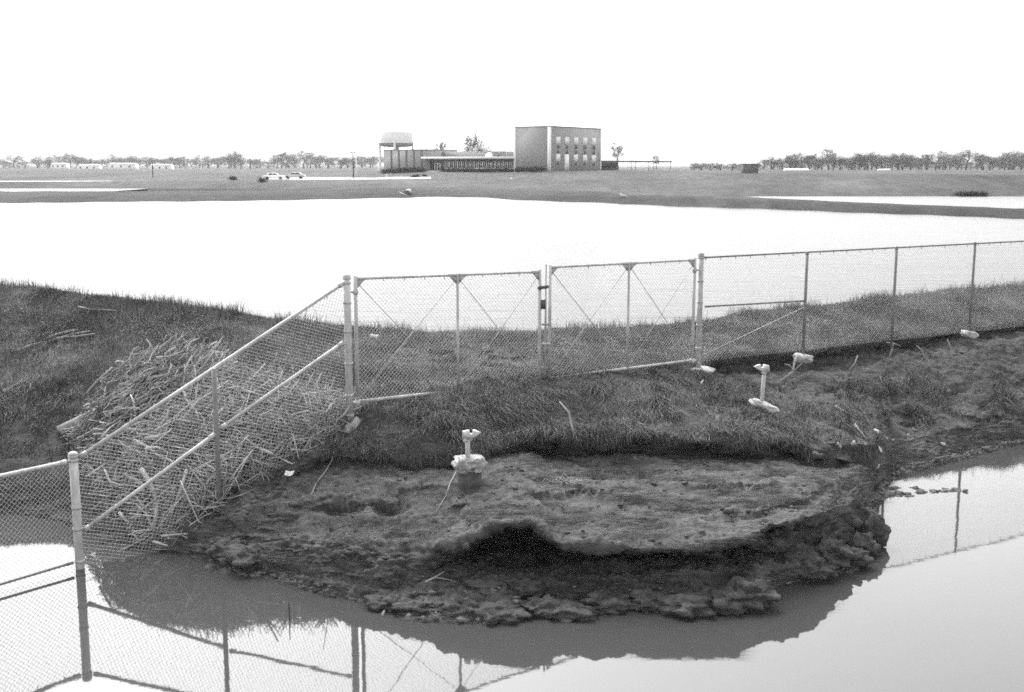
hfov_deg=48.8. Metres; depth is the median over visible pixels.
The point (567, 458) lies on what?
branch
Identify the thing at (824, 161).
scrub tree
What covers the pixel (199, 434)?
stick
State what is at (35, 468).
chain link fence
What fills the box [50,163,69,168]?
white house
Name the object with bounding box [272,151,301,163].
tree
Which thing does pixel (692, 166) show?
bush
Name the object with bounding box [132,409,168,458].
stick
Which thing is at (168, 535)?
stick
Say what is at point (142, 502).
stick
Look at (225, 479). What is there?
stick
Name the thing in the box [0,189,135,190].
canal water
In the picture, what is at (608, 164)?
carport
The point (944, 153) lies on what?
tree
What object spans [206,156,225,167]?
scrub tree
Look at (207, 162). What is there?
scrub tree
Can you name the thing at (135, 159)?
scrub tree
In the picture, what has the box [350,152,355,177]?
lamp post
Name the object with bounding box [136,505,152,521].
stick
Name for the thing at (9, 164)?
scrub tree
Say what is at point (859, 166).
scrub tree
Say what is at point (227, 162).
scrub tree
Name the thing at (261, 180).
shrub
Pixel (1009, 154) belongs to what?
tree
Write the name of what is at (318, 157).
tree
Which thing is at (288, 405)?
stick
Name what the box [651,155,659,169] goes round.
tree
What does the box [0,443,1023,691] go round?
ditch water
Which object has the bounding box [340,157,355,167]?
scrub tree
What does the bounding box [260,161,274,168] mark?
scrub tree
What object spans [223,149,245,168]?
tree
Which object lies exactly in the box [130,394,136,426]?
stick
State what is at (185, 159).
tree
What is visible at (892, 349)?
branch
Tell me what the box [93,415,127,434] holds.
stick
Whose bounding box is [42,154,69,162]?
tree
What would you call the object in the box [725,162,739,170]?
bush
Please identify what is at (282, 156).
tree
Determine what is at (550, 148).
brick building
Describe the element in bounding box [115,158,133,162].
scrub tree
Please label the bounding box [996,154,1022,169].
scrub tree
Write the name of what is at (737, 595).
clods
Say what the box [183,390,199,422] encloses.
branch
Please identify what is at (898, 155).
tree
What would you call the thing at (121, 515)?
stick
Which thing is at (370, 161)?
scrub tree
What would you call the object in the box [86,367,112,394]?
branch
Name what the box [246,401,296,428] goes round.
stick
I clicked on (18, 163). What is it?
scrub tree
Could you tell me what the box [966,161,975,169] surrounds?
scrub tree
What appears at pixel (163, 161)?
scrub tree
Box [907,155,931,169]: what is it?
scrub tree
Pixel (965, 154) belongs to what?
tree
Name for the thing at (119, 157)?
tree
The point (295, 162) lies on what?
scrub tree
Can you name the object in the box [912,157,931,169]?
tree
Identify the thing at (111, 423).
stick
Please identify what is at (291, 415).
stick
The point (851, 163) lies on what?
scrub tree
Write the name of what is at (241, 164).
scrub tree
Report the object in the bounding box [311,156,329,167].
scrub tree
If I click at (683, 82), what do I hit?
sky
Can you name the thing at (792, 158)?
tree
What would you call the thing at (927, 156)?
tree
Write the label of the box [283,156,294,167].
scrub tree
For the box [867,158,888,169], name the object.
scrub tree
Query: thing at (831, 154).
tree
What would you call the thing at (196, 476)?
stick
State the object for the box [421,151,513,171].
glazed wing
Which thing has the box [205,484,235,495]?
stick
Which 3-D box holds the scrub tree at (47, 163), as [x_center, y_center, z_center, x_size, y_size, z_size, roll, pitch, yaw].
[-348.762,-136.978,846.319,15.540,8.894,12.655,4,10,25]
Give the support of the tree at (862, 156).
on the field
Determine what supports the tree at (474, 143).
on the field
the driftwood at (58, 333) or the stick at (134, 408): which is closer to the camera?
the stick at (134, 408)
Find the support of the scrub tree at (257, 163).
on the field
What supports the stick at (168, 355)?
on the brush
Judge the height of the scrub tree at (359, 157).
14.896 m
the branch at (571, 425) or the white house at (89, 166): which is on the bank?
the branch at (571, 425)
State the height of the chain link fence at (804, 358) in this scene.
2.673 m
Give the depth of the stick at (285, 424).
19.20 m
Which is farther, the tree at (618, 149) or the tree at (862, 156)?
the tree at (862, 156)
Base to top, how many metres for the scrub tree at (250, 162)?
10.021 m
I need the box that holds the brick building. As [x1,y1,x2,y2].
[514,126,601,170]
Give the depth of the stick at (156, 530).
17.94 m
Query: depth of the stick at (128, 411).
19.66 m
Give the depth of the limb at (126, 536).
17.88 m
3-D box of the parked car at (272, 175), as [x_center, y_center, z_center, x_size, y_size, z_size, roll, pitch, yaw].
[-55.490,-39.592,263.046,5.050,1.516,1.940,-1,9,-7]
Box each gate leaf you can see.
[351,269,548,404]
[542,257,698,378]
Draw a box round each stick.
[83,465,104,480]
[91,467,125,475]
[92,393,105,419]
[93,415,123,430]
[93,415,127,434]
[101,417,123,437]
[103,407,138,412]
[110,384,134,400]
[110,459,119,495]
[111,443,133,469]
[115,464,139,479]
[116,515,162,540]
[118,511,132,526]
[119,473,178,481]
[119,516,172,550]
[120,449,146,464]
[124,474,148,487]
[125,399,148,416]
[125,400,193,430]
[127,435,182,450]
[127,446,162,456]
[128,501,178,535]
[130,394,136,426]
[130,456,179,479]
[131,513,169,518]
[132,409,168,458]
[134,412,184,462]
[134,492,151,520]
[135,496,154,531]
[136,450,163,474]
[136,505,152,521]
[137,417,183,437]
[137,428,171,473]
[138,367,168,379]
[141,346,157,365]
[141,496,173,548]
[145,484,193,507]
[146,446,175,458]
[151,470,221,491]
[152,540,167,545]
[154,388,188,397]
[156,350,183,357]
[156,494,183,525]
[161,533,187,536]
[179,355,191,383]
[179,480,201,522]
[183,385,223,426]
[189,435,248,472]
[190,468,222,501]
[191,433,247,480]
[198,418,205,456]
[203,381,233,387]
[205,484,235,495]
[211,445,278,468]
[216,461,226,498]
[219,378,271,408]
[221,386,263,395]
[223,459,246,497]
[226,450,252,488]
[232,448,239,482]
[236,429,273,454]
[240,436,253,480]
[242,438,285,462]
[243,437,294,463]
[244,398,266,446]
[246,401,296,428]
[246,410,308,426]
[249,397,313,417]
[256,406,315,439]
[279,390,342,396]
[284,449,329,457]
[285,403,325,418]
[286,411,324,463]
[290,441,324,450]
[307,373,317,396]
[308,390,339,429]
[316,380,325,431]
[328,404,350,424]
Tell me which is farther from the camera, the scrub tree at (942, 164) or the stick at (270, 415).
the scrub tree at (942, 164)
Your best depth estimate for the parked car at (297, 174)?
264.15 m
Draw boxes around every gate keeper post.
[451,429,487,489]
[749,364,779,413]
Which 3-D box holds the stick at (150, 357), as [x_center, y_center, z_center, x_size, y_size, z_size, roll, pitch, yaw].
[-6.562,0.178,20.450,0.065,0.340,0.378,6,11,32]
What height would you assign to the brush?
3.113 m
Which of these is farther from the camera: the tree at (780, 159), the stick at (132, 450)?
the tree at (780, 159)
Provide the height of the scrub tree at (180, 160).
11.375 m
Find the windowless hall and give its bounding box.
[384,149,456,171]
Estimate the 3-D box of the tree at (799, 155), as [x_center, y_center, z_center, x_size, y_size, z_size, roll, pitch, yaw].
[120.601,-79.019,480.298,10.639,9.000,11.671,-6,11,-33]
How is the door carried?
in the brick building
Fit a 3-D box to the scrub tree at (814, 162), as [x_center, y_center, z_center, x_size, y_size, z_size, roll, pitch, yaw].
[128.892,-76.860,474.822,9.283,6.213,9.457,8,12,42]
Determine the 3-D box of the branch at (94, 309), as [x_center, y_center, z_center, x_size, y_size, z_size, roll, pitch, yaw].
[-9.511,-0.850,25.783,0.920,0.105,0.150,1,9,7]
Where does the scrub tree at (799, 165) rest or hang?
on the field
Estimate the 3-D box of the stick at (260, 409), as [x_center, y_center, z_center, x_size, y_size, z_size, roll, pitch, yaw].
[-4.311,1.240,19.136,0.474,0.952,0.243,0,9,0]
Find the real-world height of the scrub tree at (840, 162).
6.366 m
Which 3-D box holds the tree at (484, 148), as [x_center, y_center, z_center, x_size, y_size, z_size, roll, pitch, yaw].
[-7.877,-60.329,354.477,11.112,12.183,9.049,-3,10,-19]
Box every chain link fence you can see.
[0,459,74,589]
[68,273,360,569]
[691,240,1023,373]
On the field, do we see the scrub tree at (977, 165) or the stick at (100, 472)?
the scrub tree at (977, 165)
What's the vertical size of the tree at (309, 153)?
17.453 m
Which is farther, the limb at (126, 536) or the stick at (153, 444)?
the stick at (153, 444)
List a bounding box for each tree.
[0,154,28,167]
[3,162,13,168]
[14,160,24,168]
[21,161,32,167]
[27,158,43,167]
[29,155,44,167]
[38,160,51,168]
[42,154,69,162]
[61,150,79,167]
[66,156,87,166]
[85,159,96,163]
[93,160,106,166]
[108,157,125,163]
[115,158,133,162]
[116,155,134,162]
[123,156,144,167]
[140,155,150,167]
[146,158,165,167]
[159,159,172,163]
[161,156,178,167]
[170,156,187,167]
[179,154,190,165]
[191,159,200,167]
[194,153,204,167]
[197,157,213,167]
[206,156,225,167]
[219,151,239,167]
[219,156,236,168]
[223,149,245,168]
[233,159,246,168]
[244,158,258,167]
[251,160,263,167]
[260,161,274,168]
[269,158,286,167]
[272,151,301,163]
[275,152,286,168]
[281,161,290,168]
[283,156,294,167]
[290,158,301,167]
[296,149,312,168]
[302,153,328,167]
[303,149,315,167]
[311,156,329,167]
[318,155,338,168]
[329,155,351,168]
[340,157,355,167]
[346,155,366,167]
[357,161,367,167]
[361,155,378,167]
[433,139,446,149]
[459,126,485,150]
[475,137,491,150]
[609,141,625,169]
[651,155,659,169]
[755,158,770,169]
[765,160,780,169]
[773,155,789,169]
[781,153,798,168]
[783,150,807,168]
[784,157,812,168]
[785,161,801,168]
[803,153,818,169]
[810,158,825,169]
[813,153,829,169]
[818,144,840,169]
[822,151,845,169]
[827,156,852,169]
[842,156,865,169]
[847,150,885,169]
[850,158,868,169]
[855,152,880,169]
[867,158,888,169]
[868,153,893,168]
[880,153,917,169]
[888,151,911,161]
[894,160,912,169]
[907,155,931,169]
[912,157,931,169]
[915,153,934,169]
[917,161,935,169]
[926,149,951,169]
[928,159,947,169]
[936,153,952,169]
[937,161,947,169]
[943,156,957,169]
[948,154,965,169]
[948,156,967,169]
[951,148,985,169]
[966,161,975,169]
[969,155,998,169]
[971,162,981,169]
[975,155,1007,169]
[995,153,1023,169]
[995,161,1007,169]
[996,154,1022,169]
[997,150,1015,169]
[1009,157,1023,169]
[1010,149,1023,169]
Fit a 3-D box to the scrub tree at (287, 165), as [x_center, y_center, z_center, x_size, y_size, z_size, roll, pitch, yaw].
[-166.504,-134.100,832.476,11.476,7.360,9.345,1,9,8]
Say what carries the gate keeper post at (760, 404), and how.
on the bank
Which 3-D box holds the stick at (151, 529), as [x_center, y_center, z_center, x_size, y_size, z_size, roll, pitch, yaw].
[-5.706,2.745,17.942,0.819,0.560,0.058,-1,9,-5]
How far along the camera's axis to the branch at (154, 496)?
18.16 m
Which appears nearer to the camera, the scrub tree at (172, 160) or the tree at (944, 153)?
the tree at (944, 153)
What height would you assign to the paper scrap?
0.090 m
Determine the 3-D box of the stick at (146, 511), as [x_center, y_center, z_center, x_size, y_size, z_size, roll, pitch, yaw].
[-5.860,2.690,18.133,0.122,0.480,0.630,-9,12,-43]
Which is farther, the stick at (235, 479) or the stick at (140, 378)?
the stick at (140, 378)
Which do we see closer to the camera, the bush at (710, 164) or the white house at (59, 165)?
the bush at (710, 164)
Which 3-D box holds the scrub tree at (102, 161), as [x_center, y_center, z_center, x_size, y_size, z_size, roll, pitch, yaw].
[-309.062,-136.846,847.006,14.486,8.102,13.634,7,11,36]
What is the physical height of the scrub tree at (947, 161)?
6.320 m
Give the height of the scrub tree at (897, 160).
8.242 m
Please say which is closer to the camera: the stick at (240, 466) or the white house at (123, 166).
the stick at (240, 466)
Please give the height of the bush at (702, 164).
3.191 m
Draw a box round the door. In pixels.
[564,154,568,169]
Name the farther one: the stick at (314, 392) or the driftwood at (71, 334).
the driftwood at (71, 334)
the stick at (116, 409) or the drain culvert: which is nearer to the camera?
the stick at (116, 409)
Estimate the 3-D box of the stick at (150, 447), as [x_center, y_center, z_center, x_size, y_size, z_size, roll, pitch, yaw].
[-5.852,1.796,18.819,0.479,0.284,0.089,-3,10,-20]
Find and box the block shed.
[741,164,757,172]
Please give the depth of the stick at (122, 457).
19.09 m
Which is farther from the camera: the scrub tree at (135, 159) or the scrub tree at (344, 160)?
the scrub tree at (135, 159)
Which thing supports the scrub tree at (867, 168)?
on the field
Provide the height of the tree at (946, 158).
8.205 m
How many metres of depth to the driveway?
257.71 m
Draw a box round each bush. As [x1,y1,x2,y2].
[689,161,699,169]
[692,162,706,169]
[704,163,716,169]
[714,162,725,170]
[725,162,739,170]
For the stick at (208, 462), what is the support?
on the brush
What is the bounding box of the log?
[57,408,94,435]
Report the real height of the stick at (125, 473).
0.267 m
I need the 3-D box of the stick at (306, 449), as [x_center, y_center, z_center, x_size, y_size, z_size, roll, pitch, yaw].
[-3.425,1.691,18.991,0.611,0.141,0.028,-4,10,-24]
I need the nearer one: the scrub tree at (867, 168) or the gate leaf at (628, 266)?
the gate leaf at (628, 266)
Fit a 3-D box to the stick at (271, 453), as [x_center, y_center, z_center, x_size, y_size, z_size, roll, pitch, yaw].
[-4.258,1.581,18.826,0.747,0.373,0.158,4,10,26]
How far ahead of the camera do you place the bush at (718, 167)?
325.40 m
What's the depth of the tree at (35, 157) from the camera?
1221.28 m
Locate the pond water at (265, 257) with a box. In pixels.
[0,196,1023,332]
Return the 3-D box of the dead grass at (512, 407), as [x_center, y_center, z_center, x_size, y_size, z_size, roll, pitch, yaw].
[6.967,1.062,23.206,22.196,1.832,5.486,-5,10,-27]
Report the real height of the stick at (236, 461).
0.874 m
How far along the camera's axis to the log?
21.25 m
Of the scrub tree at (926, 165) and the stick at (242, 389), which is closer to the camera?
the stick at (242, 389)
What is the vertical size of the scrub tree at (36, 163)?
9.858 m
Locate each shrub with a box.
[257,177,266,181]
[951,191,971,195]
[970,190,991,196]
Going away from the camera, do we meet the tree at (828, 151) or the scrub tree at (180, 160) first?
the tree at (828, 151)
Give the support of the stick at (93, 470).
on the brush
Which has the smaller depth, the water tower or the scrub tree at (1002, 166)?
the water tower
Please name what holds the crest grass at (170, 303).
on the bank
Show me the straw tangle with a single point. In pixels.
(576, 481)
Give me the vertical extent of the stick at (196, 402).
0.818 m
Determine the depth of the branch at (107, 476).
18.87 m
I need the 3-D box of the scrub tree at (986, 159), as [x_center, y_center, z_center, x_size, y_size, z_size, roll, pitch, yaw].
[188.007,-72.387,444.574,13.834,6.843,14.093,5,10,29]
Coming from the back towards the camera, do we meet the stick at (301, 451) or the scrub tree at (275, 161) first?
the scrub tree at (275, 161)
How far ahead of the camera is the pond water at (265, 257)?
64.25 m
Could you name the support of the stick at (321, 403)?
on the brush
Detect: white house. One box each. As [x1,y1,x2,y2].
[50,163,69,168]
[77,164,102,168]
[108,163,138,169]
[149,164,174,169]
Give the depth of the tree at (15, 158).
962.19 m
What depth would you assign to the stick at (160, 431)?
19.06 m
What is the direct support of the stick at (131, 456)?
on the brush
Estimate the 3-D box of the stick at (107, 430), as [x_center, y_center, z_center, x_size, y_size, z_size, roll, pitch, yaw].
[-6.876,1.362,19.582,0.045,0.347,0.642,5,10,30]
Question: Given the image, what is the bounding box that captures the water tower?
[377,132,413,171]
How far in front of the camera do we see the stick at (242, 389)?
19.64 m
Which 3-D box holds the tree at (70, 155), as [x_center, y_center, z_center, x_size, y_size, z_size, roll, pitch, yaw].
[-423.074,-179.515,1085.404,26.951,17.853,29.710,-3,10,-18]
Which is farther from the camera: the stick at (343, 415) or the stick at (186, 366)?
the stick at (186, 366)
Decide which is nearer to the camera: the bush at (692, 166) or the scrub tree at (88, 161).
the bush at (692, 166)
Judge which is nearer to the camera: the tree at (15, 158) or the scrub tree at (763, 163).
the scrub tree at (763, 163)
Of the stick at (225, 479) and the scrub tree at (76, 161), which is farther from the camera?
the scrub tree at (76, 161)
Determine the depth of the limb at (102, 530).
18.20 m
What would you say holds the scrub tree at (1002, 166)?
on the field
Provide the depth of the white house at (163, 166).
592.72 m
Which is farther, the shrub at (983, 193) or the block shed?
the block shed
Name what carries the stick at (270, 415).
on the brush
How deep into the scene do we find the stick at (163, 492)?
18.16 m
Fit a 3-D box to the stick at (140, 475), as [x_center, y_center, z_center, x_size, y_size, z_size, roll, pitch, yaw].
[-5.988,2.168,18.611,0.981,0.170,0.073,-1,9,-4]
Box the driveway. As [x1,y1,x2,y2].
[262,177,430,179]
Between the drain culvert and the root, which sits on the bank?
the root
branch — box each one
[78,306,115,310]
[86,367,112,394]
[104,469,128,486]
[134,439,181,473]
[139,467,158,530]
[144,432,168,440]
[171,469,187,513]
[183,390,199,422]
[425,571,451,582]
[558,456,578,461]
[559,402,576,440]
[780,355,797,381]
[887,342,901,357]
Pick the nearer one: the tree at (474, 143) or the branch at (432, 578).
the branch at (432, 578)
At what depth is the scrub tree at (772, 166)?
455.86 m
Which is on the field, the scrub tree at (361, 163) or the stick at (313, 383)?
the scrub tree at (361, 163)
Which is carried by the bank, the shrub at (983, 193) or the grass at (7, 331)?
the grass at (7, 331)
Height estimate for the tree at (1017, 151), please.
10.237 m
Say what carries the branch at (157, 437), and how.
on the brush
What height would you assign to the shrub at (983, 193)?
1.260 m
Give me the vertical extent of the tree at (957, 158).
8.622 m
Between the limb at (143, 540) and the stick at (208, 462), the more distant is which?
the stick at (208, 462)
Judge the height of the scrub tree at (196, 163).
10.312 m
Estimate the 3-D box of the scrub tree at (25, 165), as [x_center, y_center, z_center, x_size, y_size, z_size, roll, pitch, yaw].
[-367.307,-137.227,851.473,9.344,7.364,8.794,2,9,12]
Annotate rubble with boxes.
[225,438,1021,623]
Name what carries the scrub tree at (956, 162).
on the field
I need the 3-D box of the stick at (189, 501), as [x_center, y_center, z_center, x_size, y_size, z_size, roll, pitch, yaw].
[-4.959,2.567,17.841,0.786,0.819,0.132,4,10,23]
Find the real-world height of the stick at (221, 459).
0.722 m
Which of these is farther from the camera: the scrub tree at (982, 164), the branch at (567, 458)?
the scrub tree at (982, 164)
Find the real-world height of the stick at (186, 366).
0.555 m
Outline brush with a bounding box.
[60,332,364,549]
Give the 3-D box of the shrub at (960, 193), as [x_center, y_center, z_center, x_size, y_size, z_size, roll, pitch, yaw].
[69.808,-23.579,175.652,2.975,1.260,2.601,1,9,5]
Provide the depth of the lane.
251.11 m
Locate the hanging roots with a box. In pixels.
[338,320,1023,468]
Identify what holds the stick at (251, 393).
on the brush
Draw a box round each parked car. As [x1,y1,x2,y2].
[263,173,284,178]
[284,172,305,178]
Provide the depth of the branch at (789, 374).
25.04 m
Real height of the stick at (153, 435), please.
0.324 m
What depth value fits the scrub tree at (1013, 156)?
489.93 m
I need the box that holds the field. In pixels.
[0,166,1023,218]
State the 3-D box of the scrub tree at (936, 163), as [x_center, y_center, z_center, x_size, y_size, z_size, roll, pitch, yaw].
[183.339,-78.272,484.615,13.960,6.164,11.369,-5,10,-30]
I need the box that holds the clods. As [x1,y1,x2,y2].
[204,329,1023,625]
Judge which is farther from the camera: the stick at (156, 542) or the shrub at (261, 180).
the shrub at (261, 180)
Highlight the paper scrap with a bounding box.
[284,470,294,475]
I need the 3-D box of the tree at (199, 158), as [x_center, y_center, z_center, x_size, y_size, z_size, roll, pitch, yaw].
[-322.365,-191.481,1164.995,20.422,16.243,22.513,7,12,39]
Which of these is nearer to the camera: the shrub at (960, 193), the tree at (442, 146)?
the shrub at (960, 193)
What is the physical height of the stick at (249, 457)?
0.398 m
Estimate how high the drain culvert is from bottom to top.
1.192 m
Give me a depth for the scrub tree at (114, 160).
823.22 m
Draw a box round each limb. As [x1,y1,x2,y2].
[88,530,114,532]
[101,534,131,543]
[127,539,145,549]
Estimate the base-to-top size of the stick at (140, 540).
0.452 m
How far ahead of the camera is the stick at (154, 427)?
19.20 m
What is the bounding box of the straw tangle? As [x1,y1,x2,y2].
[541,473,591,487]
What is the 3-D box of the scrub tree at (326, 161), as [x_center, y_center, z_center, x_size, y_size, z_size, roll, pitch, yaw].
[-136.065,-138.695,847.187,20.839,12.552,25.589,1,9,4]
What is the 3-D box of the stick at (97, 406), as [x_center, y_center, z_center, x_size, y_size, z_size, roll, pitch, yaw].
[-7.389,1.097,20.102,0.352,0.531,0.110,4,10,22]
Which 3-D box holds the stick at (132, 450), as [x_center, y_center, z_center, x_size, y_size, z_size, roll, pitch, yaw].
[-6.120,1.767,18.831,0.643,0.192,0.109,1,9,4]
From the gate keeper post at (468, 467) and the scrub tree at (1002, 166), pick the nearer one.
the gate keeper post at (468, 467)
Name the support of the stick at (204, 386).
on the brush
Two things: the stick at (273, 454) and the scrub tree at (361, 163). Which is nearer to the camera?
the stick at (273, 454)
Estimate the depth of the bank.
18.12 m
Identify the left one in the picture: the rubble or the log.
the log
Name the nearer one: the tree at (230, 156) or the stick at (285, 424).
the stick at (285, 424)
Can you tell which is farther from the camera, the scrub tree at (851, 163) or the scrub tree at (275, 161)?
the scrub tree at (275, 161)
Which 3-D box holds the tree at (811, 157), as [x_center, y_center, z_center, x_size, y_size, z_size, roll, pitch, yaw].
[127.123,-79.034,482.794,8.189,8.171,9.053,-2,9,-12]
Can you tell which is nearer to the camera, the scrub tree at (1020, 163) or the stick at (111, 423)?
the stick at (111, 423)
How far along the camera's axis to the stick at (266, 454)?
18.89 m
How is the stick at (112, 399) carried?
on the brush
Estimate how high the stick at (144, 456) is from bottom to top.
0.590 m
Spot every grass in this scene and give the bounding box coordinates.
[0,270,1023,344]
[0,283,1023,515]
[324,367,1023,460]
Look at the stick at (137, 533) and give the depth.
18.15 m
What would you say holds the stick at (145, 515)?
on the brush
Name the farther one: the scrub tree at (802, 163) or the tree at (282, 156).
the tree at (282, 156)
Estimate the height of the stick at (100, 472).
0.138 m
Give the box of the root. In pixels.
[436,472,455,510]
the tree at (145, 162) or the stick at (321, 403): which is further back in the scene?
the tree at (145, 162)
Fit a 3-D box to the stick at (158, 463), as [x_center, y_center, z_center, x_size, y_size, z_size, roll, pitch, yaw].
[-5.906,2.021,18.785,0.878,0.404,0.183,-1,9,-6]
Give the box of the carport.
[601,160,671,169]
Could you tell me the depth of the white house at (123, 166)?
612.47 m
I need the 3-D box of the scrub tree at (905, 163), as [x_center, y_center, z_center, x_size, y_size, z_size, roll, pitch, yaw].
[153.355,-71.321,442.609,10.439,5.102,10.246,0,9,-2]
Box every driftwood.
[44,330,74,340]
[52,331,88,341]
[57,333,94,338]
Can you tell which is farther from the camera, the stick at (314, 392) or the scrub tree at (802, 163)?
the scrub tree at (802, 163)
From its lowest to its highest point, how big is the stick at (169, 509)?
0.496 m
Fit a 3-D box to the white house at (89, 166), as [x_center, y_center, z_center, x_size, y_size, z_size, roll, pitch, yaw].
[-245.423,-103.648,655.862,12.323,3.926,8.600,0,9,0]
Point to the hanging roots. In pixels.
(859, 450)
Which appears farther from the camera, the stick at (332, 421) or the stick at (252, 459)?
the stick at (332, 421)
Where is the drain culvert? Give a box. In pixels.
[399,189,411,195]
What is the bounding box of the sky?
[0,0,1023,165]
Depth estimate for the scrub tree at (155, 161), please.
936.67 m
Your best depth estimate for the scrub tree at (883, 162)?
463.83 m
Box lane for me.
[0,181,63,181]
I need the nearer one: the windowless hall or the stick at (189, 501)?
the stick at (189, 501)
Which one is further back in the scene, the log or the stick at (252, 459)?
the log
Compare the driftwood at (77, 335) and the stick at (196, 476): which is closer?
the stick at (196, 476)
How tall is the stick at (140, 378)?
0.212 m
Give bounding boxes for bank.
[0,289,1023,623]
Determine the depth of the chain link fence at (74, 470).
17.95 m
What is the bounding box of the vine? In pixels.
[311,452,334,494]
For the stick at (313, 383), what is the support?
on the brush
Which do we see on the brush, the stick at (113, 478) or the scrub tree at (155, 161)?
the stick at (113, 478)
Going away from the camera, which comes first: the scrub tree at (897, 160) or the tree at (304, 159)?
the scrub tree at (897, 160)
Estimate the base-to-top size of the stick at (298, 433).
0.961 m
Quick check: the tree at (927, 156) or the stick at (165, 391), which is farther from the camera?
the tree at (927, 156)
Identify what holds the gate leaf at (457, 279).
attached to the chain link fence at (74, 470)
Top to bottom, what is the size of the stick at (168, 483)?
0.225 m
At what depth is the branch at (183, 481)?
18.12 m
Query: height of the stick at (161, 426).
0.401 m

